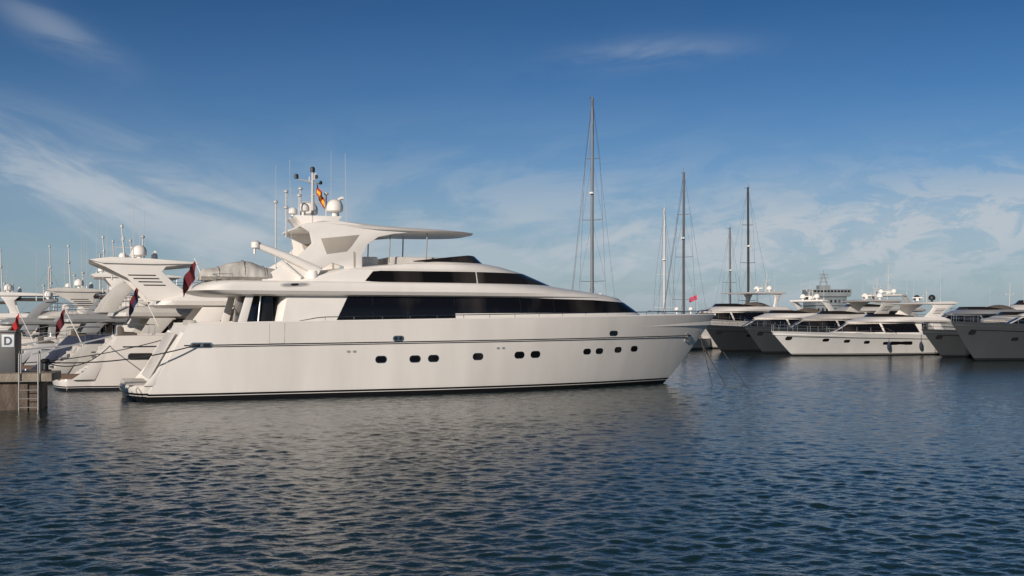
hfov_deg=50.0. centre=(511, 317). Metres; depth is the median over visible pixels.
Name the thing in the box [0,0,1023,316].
sky
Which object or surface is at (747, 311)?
motor yacht
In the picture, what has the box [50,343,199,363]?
mooring line
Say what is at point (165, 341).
transom door
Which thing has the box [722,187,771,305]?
sailing yacht
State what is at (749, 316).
side window
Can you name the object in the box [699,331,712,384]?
mooring line
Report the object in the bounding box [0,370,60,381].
quay
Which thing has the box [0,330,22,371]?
service pedestal
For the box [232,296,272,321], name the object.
saloon door
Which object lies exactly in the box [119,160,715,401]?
motor yacht
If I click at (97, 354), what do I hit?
mooring line
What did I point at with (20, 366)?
boarding ladder
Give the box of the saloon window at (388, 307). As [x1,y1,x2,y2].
[337,296,454,319]
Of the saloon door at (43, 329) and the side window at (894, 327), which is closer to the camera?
the saloon door at (43, 329)
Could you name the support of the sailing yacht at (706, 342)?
on the water
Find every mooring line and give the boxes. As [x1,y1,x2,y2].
[22,340,160,363]
[48,346,109,366]
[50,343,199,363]
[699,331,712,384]
[703,346,725,384]
[723,352,744,384]
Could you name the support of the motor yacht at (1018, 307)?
on the water
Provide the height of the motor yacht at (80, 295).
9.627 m
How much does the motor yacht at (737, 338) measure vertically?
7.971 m
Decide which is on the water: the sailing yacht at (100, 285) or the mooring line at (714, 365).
the sailing yacht at (100, 285)
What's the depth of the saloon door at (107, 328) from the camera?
65.82 m
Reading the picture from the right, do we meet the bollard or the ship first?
the ship
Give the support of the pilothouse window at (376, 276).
in the motor yacht at (311, 318)
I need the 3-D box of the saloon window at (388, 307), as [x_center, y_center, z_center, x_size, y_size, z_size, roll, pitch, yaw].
[-4.834,-0.415,46.065,5.140,0.990,0.105,0,0,-22]
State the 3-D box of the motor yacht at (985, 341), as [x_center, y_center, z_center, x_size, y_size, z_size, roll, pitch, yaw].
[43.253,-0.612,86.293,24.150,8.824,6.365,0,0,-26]
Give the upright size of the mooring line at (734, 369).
1.734 m
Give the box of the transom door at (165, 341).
[141,332,174,378]
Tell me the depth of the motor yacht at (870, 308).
126.06 m
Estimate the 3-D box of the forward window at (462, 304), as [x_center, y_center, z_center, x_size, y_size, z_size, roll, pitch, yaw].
[2.083,-0.556,49.781,10.559,0.705,1.300,0,0,-38]
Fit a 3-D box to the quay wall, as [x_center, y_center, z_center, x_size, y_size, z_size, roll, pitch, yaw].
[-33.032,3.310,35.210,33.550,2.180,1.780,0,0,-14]
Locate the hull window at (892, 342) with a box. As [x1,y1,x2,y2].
[890,341,912,344]
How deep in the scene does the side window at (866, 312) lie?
123.12 m
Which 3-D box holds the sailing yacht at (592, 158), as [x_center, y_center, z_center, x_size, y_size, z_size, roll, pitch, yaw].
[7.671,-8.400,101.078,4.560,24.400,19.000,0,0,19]
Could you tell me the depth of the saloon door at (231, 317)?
52.01 m
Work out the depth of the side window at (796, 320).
106.97 m
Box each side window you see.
[732,313,763,320]
[788,319,800,324]
[866,312,896,313]
[882,324,918,331]
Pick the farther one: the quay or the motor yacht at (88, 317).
the motor yacht at (88, 317)
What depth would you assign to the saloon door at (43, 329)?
74.41 m
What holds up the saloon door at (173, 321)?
in the motor yacht at (111, 301)
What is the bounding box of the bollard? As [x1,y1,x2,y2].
[41,359,50,370]
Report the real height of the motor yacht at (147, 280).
9.061 m
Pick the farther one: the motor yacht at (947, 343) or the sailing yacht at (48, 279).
the sailing yacht at (48, 279)
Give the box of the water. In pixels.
[0,349,1023,575]
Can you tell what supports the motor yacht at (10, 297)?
on the water
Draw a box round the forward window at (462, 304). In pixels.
[454,297,635,312]
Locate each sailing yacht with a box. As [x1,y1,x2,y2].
[23,264,57,308]
[90,254,102,294]
[572,96,614,296]
[654,208,674,313]
[663,167,710,349]
[716,227,742,303]
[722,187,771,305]
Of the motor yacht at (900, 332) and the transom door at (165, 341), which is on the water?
the motor yacht at (900, 332)
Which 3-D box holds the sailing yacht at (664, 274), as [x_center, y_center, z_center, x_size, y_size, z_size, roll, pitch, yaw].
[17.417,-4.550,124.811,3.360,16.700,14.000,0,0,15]
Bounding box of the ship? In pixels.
[801,270,851,310]
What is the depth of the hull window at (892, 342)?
93.85 m
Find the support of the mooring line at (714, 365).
attached to the motor yacht at (311, 318)
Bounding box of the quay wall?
[0,382,47,409]
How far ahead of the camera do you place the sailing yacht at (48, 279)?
177.86 m
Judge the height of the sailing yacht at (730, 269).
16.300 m
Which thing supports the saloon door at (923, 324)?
in the motor yacht at (900, 332)
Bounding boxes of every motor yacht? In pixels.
[0,227,109,348]
[0,245,63,336]
[0,249,58,336]
[12,236,139,364]
[21,211,181,370]
[21,217,220,383]
[32,202,234,390]
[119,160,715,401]
[647,273,791,348]
[706,283,834,351]
[744,261,903,353]
[771,257,958,355]
[834,262,925,316]
[910,283,1023,329]
[921,303,1023,356]
[950,300,1023,311]
[951,313,1023,360]
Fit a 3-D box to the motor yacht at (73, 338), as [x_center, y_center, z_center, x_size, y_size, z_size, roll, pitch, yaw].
[-16.318,-1.175,64.262,25.000,9.950,5.990,0,0,-21]
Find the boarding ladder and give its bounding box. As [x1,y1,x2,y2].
[18,350,40,410]
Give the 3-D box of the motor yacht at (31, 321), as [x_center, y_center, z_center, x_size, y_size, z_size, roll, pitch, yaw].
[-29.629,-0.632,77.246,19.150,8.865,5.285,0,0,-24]
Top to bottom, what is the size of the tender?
0.874 m
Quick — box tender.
[197,260,274,280]
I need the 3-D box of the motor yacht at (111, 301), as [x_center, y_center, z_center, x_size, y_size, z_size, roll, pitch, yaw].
[-14.737,-0.847,59.520,23.000,9.294,5.634,0,0,-25]
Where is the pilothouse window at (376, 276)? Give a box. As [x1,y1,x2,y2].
[365,271,476,282]
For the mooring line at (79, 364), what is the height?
0.815 m
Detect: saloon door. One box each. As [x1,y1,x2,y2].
[39,326,45,336]
[101,324,112,333]
[165,319,182,332]
[229,309,233,320]
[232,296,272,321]
[921,323,927,334]
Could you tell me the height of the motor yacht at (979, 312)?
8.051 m
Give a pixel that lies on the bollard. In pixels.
(45, 364)
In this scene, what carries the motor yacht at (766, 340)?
on the water

